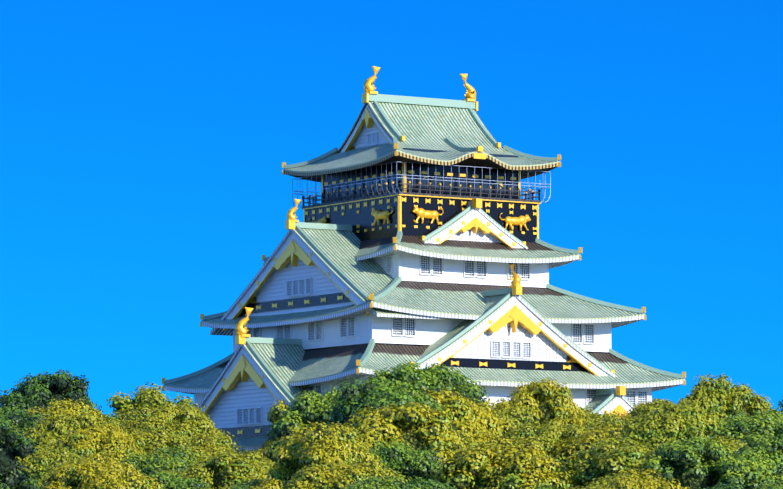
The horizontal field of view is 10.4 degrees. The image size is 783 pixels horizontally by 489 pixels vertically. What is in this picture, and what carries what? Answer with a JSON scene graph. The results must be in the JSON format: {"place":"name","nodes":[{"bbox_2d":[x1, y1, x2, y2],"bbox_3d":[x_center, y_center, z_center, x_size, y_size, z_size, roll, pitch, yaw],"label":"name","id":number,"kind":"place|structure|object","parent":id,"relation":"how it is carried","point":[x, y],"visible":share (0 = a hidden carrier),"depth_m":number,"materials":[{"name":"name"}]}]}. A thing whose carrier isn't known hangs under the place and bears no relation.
{"place":"outdoors","nodes":[
{"label":"outdoors","id":0,"kind":"place"},
{"bbox_2d":[237,302,358,451],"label":"trim band","id":1,"kind":"object","parent":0,"point":[302,309],"visible":0.02,"depth_m":442.28,"materials":[{"name":"paint"}]},
{"bbox_2d":[214,124,566,428],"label":"keep lattice recess","id":2,"kind":"object","parent":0,"point":[456,353],"depth_m":438.86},
{"bbox_2d":[0,0,782,415],"label":"sky","id":3,"kind":"structure","parent":0,"point":[144,144],"materials":[{"name":"blue"}]},
{"bbox_2d":[217,161,608,437],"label":"black keep lacquer","id":4,"kind":"object","parent":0,"point":[430,169],"visible":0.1,"depth_m":443.21,"materials":[{"name":"black paint"}]},
{"bbox_2d":[324,148,518,198],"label":"room glass","id":5,"kind":"object","parent":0,"point":[486,185],"visible":0.21,"depth_m":445.73,"materials":[{"name":"glass"}]},
{"bbox_2d":[303,182,539,205],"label":"balcony railing","id":6,"kind":"object","parent":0,"point":[420,185],"visible":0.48,"depth_m":445.10,"materials":[{"name":"black metal"}]},
{"bbox_2d":[200,105,647,428],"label":"white keep trim","id":7,"kind":"structure","parent":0,"point":[231,405],"depth_m":439.99,"materials":[{"name":"white paint"}]},
{"bbox_2d":[241,134,645,423],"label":"window","id":8,"kind":"structure","parent":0,"point":[467,268],"depth_m":440.61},
{"bbox_3d":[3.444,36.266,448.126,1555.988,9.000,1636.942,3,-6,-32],"label":"terrain","id":9,"kind":"structure","parent":0,"visible":0},
{"bbox_2d":[0,413,16,431],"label":"tree","id":10,"kind":"object","parent":9,"relation":"on","point":[7,420],"depth_m":342.97,"materials":[{"name":"green plant"}]},
{"bbox_2d":[0,403,22,418],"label":"tree","id":11,"kind":"object","parent":9,"relation":"on","point":[4,409],"visible":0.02,"depth_m":379.28,"materials":[{"name":"green plant"}]},
{"bbox_2d":[0,413,52,488],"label":"tree","id":12,"kind":"object","parent":9,"relation":"on","point":[13,445],"visible":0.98,"depth_m":258.33,"materials":[{"name":"green plant"}]},
{"bbox_2d":[5,409,53,434],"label":"tree","id":13,"kind":"object","parent":9,"relation":"on","point":[24,421],"visible":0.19,"depth_m":357.34,"materials":[{"name":"green plant"}]},
{"bbox_2d":[16,446,82,488],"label":"tree","id":14,"kind":"object","parent":9,"relation":"on","point":[41,464],"visible":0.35,"depth_m":296.28,"materials":[{"name":"yellow plant"}]},
{"bbox_2d":[0,369,120,427],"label":"tree","id":15,"kind":"object","parent":9,"relation":"on","point":[34,391],"visible":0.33,"depth_m":399.28,"materials":[{"name":"green plant"}]},
{"bbox_2d":[11,411,111,451],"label":"tree","id":16,"kind":"object","parent":9,"relation":"on","point":[50,433],"visible":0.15,"depth_m":342.70,"materials":[{"name":"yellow plant"}]},
{"bbox_2d":[24,398,105,418],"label":"tree","id":17,"kind":"object","parent":9,"relation":"on","point":[57,408],"visible":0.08,"depth_m":364.48,"materials":[{"name":"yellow plant"}]},
{"bbox_2d":[39,452,121,488],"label":"tree","id":18,"kind":"object","parent":9,"relation":"on","point":[54,480],"visible":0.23,"depth_m":281.48,"materials":[{"name":"yellow plant"}]},
{"bbox_2d":[56,420,146,462],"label":"tree","id":19,"kind":"object","parent":9,"relation":"on","point":[109,439],"visible":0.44,"depth_m":334.51,"materials":[{"name":"yellow plant"}]},
{"bbox_2d":[57,456,163,488],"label":"tree","id":20,"kind":"object","parent":9,"relation":"on","point":[89,474],"visible":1,"depth_m":268.49,"materials":[{"name":"yellow plant"}]},
{"bbox_2d":[117,446,201,476],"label":"tree","id":21,"kind":"object","parent":9,"relation":"on","point":[162,458],"visible":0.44,"depth_m":320.19,"materials":[{"name":"green plant"}]},
{"bbox_2d":[127,427,208,459],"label":"tree","id":22,"kind":"object","parent":9,"relation":"on","point":[150,443],"visible":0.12,"depth_m":346.45,"materials":[{"name":"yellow plant"}]},
{"bbox_2d":[117,401,223,444],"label":"tree","id":23,"kind":"object","parent":9,"relation":"on","point":[189,422],"visible":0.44,"depth_m":414.01,"materials":[{"name":"yellow plant"}]},
{"bbox_2d":[105,382,246,453],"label":"tree","id":24,"kind":"object","parent":9,"relation":"on","point":[123,406],"visible":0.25,"depth_m":428.44,"materials":[{"name":"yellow plant"}]},
{"bbox_2d":[143,469,212,488],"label":"tree","id":25,"kind":"object","parent":9,"relation":"on","point":[174,481],"visible":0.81,"depth_m":269.52,"materials":[{"name":"green plant"}]},
{"bbox_2d":[187,433,237,458],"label":"tree","id":26,"kind":"object","parent":9,"relation":"on","point":[211,445],"visible":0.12,"depth_m":372.75,"materials":[{"name":"yellow plant"}]},
{"bbox_2d":[153,451,274,488],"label":"tree","id":27,"kind":"object","parent":9,"relation":"on","point":[223,471],"visible":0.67,"depth_m":304.10,"materials":[{"name":"yellow plant"}]},
{"bbox_2d":[220,449,276,470],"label":"tree","id":28,"kind":"object","parent":9,"relation":"on","point":[257,458],"visible":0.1,"depth_m":343.53,"materials":[{"name":"yellow plant"}]},
{"bbox_2d":[229,477,275,488],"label":"tree","id":29,"kind":"object","parent":9,"relation":"on","point":[252,482],"visible":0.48,"depth_m":269.70,"materials":[{"name":"green plant"}]},
{"bbox_2d":[256,447,268,459],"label":"tree","id":30,"kind":"object","parent":9,"relation":"on","point":[261,454],"visible":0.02,"depth_m":395.76,"materials":[{"name":"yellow plant"}]},
{"bbox_2d":[251,393,298,453],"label":"tree","id":31,"kind":"object","parent":9,"relation":"on","point":[274,413],"visible":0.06,"depth_m":430.37,"materials":[{"name":"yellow plant"}]},
{"bbox_2d":[262,386,341,461],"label":"tree","id":32,"kind":"object","parent":9,"relation":"on","point":[305,409],"visible":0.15,"depth_m":319.65,"materials":[{"name":"green plant"}]},
{"bbox_2d":[246,421,383,488],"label":"tree","id":33,"kind":"object","parent":9,"relation":"on","point":[318,446],"visible":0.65,"depth_m":266.72,"materials":[{"name":"yellow plant"}]},
{"bbox_2d":[279,460,408,488],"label":"tree","id":34,"kind":"object","parent":9,"relation":"on","point":[338,475],"visible":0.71,"depth_m":254.73,"materials":[{"name":"yellow plant"}]},
{"bbox_2d":[269,401,470,476],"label":"tree","id":35,"kind":"object","parent":9,"relation":"on","point":[420,427],"visible":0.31,"depth_m":283.83,"materials":[{"name":"yellow plant"}]},
{"bbox_2d":[341,475,426,488],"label":"tree","id":36,"kind":"object","parent":9,"relation":"on","point":[377,483],"visible":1,"depth_m":234.39,"materials":[{"name":"green plant"}]},
{"bbox_2d":[318,375,464,440],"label":"tree","id":37,"kind":"object","parent":9,"relation":"on","point":[353,398],"visible":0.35,"depth_m":304.91,"materials":[{"name":"green plant"}]},
{"bbox_2d":[367,439,452,487],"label":"tree","id":38,"kind":"object","parent":9,"relation":"on","point":[413,464],"visible":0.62,"depth_m":270.37,"materials":[{"name":"green plant"}]},
{"bbox_2d":[364,360,489,409],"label":"tree","id":39,"kind":"object","parent":9,"relation":"on","point":[409,378],"visible":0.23,"depth_m":389.78,"materials":[{"name":"green plant"}]},
{"bbox_2d":[408,477,456,488],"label":"tree","id":40,"kind":"object","parent":9,"relation":"on","point":[432,484],"visible":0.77,"depth_m":242.19,"materials":[{"name":"green plant"}]},
{"bbox_2d":[408,388,519,447],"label":"tree","id":41,"kind":"object","parent":9,"relation":"on","point":[478,423],"visible":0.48,"depth_m":334.26,"materials":[{"name":"yellow plant"}]},
{"bbox_2d":[451,429,495,449],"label":"tree","id":42,"kind":"object","parent":9,"relation":"on","point":[474,441],"visible":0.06,"depth_m":292.74,"materials":[{"name":"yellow plant"}]},
{"bbox_2d":[430,434,580,488],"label":"tree","id":43,"kind":"object","parent":9,"relation":"on","point":[505,464],"visible":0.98,"depth_m":264.68,"materials":[{"name":"yellow plant"}]},
{"bbox_2d":[497,405,534,429],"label":"tree","id":44,"kind":"object","parent":9,"relation":"on","point":[519,416],"visible":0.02,"depth_m":353.92,"materials":[{"name":"yellow plant"}]},
{"bbox_2d":[484,378,590,428],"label":"tree","id":45,"kind":"object","parent":9,"relation":"on","point":[544,401],"visible":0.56,"depth_m":409.47,"materials":[{"name":"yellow plant"}]},
{"bbox_2d":[530,483,556,488],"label":"tree","id":46,"kind":"object","parent":9,"relation":"on","point":[539,487],"visible":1,"depth_m":241.68,"materials":[{"name":"green plant"}]},
{"bbox_2d":[500,418,587,476],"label":"tree","id":47,"kind":"object","parent":9,"relation":"on","point":[553,434],"visible":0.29,"depth_m":332.02,"materials":[{"name":"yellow plant"}]},
{"bbox_2d":[552,421,627,480],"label":"tree","id":48,"kind":"object","parent":9,"relation":"on","point":[587,438],"visible":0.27,"depth_m":329.61,"materials":[{"name":"yellow plant"}]},
{"bbox_2d":[583,484,600,488],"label":"tree","id":49,"kind":"object","parent":9,"relation":"on","point":[594,487],"visible":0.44,"depth_m":245.77,"materials":[{"name":"yellow plant"}]},
{"bbox_2d":[577,405,619,424],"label":"tree","id":50,"kind":"object","parent":9,"relation":"on","point":[589,416],"visible":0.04,"depth_m":416.03,"materials":[{"name":"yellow plant"}]},
{"bbox_2d":[548,436,659,488],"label":"tree","id":51,"kind":"object","parent":9,"relation":"on","point":[601,464],"visible":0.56,"depth_m":263.81,"materials":[{"name":"green plant"}]},
{"bbox_2d":[585,410,629,428],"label":"tree","id":52,"kind":"object","parent":9,"relation":"on","point":[612,419],"visible":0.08,"depth_m":376.73,"materials":[{"name":"yellow plant"}]},
{"bbox_2d":[597,466,687,488],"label":"tree","id":53,"kind":"object","parent":9,"relation":"on","point":[626,480],"visible":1,"depth_m":237.82,"materials":[{"name":"yellow plant"}]},
{"bbox_2d":[618,398,675,424],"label":"tree","id":54,"kind":"object","parent":9,"relation":"on","point":[649,406],"visible":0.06,"depth_m":400.29,"materials":[{"name":"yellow plant"}]},
{"bbox_2d":[614,400,747,458],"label":"tree","id":55,"kind":"object","parent":9,"relation":"on","point":[664,425],"visible":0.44,"depth_m":314.54,"materials":[{"name":"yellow plant"}]},
{"bbox_2d":[637,434,779,488],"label":"tree","id":56,"kind":"object","parent":9,"relation":"on","point":[690,463],"visible":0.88,"depth_m":260.06,"materials":[{"name":"green plant"}]},
{"bbox_2d":[695,482,753,488],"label":"tree","id":57,"kind":"object","parent":9,"relation":"on","point":[723,486],"visible":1,"depth_m":236.03,"materials":[{"name":"green plant"}]},
{"bbox_2d":[677,373,777,421],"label":"tree","id":58,"kind":"object","parent":9,"relation":"on","point":[721,398],"visible":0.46,"depth_m":385.15,"materials":[{"name":"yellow plant"}]},
{"bbox_2d":[724,411,751,420],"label":"tree","id":59,"kind":"object","parent":9,"relation":"on","point":[735,415],"depth_m":332.21,"materials":[{"name":"green plant"}]},
{"bbox_2d":[711,412,782,444],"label":"tree","id":60,"kind":"object","parent":9,"relation":"on","point":[739,426],"visible":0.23,"depth_m":323.86,"materials":[{"name":"green plant"}]},
{"bbox_2d":[731,433,782,486],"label":"tree","id":61,"kind":"object","parent":9,"relation":"on","point":[770,451],"visible":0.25,"depth_m":265.99,"materials":[{"name":"green plant"}]},
{"bbox_2d":[752,407,782,422],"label":"tree","id":62,"kind":"object","parent":9,"relation":"on","point":[773,412],"visible":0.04,"depth_m":337.81,"materials":[{"name":"green plant"}]},
{"bbox_2d":[753,481,782,488],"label":"tree","id":63,"kind":"object","parent":9,"relation":"on","point":[773,486],"visible":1,"depth_m":252.57,"materials":[{"name":"green plant"}]},
{"bbox_2d":[777,396,782,411],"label":"tree","id":64,"kind":"object","parent":9,"relation":"on","point":[781,405],"depth_m":420.36,"materials":[{"name":"green plant"}]},
{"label":"stone base","id":65,"kind":"object","parent":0,"visible":0},
{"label":"tier wall","id":66,"kind":"object","parent":65,"relation":"on","visible":0},
{"bbox_2d":[162,66,685,434],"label":"gold ornaments","id":67,"kind":"object","parent":66,"relation":"on","point":[514,315],"visible":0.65,"depth_m":441.82},
{"bbox_2d":[231,436,269,451],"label":"roof","id":68,"kind":"structure","parent":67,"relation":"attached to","point":[250,443],"depth_m":436.04,"materials":[{"name":"grey tile"}]},
{"bbox_2d":[196,343,318,408],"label":"gable roof","id":69,"kind":"structure","parent":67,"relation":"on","point":[282,361],"depth_m":438.01,"materials":[{"name":"green tile"}]},
{"bbox_2d":[210,228,439,335],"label":"gable roof","id":70,"kind":"structure","parent":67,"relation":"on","point":[340,249],"depth_m":439.77,"materials":[{"name":"green tile"}]},
{"bbox_2d":[305,195,536,242],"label":"wall","id":71,"kind":"structure","parent":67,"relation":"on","point":[363,218],"depth_m":443.94,"materials":[{"name":"black paint"}]},
{"bbox_2d":[283,101,559,181],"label":"roof","id":72,"kind":"structure","parent":71,"relation":"on","point":[425,127],"depth_m":448.42,"materials":[{"name":"green tile"}]},
{"bbox_2d":[292,161,550,209],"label":"balcony enclosure wires","id":73,"kind":"object","parent":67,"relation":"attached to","point":[412,178],"visible":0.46,"depth_m":444.77,"materials":[{"name":"grey metal"}]},
{"bbox_2d":[302,192,540,209],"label":"balcony deck","id":74,"kind":"structure","parent":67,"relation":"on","point":[443,195],"depth_m":444.56,"materials":[{"name":"grey wood"}]},
{"bbox_2d":[233,312,610,352],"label":"tier wall","id":75,"kind":"structure","parent":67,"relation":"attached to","point":[371,325],"depth_m":435.82,"materials":[{"name":"paint"}]},
{"bbox_2d":[264,235,579,268],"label":"roof","id":76,"kind":"structure","parent":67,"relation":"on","point":[460,250],"depth_m":441.04,"materials":[{"name":"green metal"}]},
{"bbox_2d":[201,281,644,328],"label":"roof","id":77,"kind":"structure","parent":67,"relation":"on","point":[454,301],"depth_m":439.59,"materials":[{"name":"green tile"}]},
{"bbox_2d":[194,375,651,407],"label":"tier wall","id":78,"kind":"structure","parent":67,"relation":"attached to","point":[504,392],"depth_m":435.16,"materials":[{"name":"paint"}]},
{"bbox_2d":[164,94,682,413],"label":"roof ridges","id":79,"kind":"object","parent":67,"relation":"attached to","point":[397,280],"visible":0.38,"depth_m":444.78,"materials":[{"name":"green metal"}]},
{"bbox_2d":[163,344,684,393],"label":"roof","id":80,"kind":"structure","parent":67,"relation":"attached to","point":[320,366],"depth_m":435.64,"materials":[{"name":"green metal"}]},
{"bbox_2d":[373,253,548,287],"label":"tier wall","id":81,"kind":"structure","parent":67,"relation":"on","point":[405,267],"depth_m":441.24,"materials":[{"name":"paint"}]},
{"bbox_2d":[423,208,527,248],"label":"trim","id":82,"kind":"structure","parent":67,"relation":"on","point":[466,215],"depth_m":442.47,"materials":[{"name":"white paint"}]},
{"bbox_2d":[415,294,617,376],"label":"gable roof","id":83,"kind":"structure","parent":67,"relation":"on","point":[491,301],"depth_m":435.43,"materials":[{"name":"green metal"}]},
{"bbox_2d":[583,394,632,414],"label":"gable roof","id":84,"kind":"structure","parent":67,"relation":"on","point":[595,402],"depth_m":438.62,"materials":[{"name":"green metal"}]},
{"label":"ground","id":85,"kind":"structure","parent":0,"visible":0},
{"bbox_2d":[0,474,9,488],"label":"tree","id":86,"kind":"object","parent":85,"relation":"on","point":[2,486],"visible":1,"depth_m":238.98,"materials":[{"name":"green plant"}]}
]}

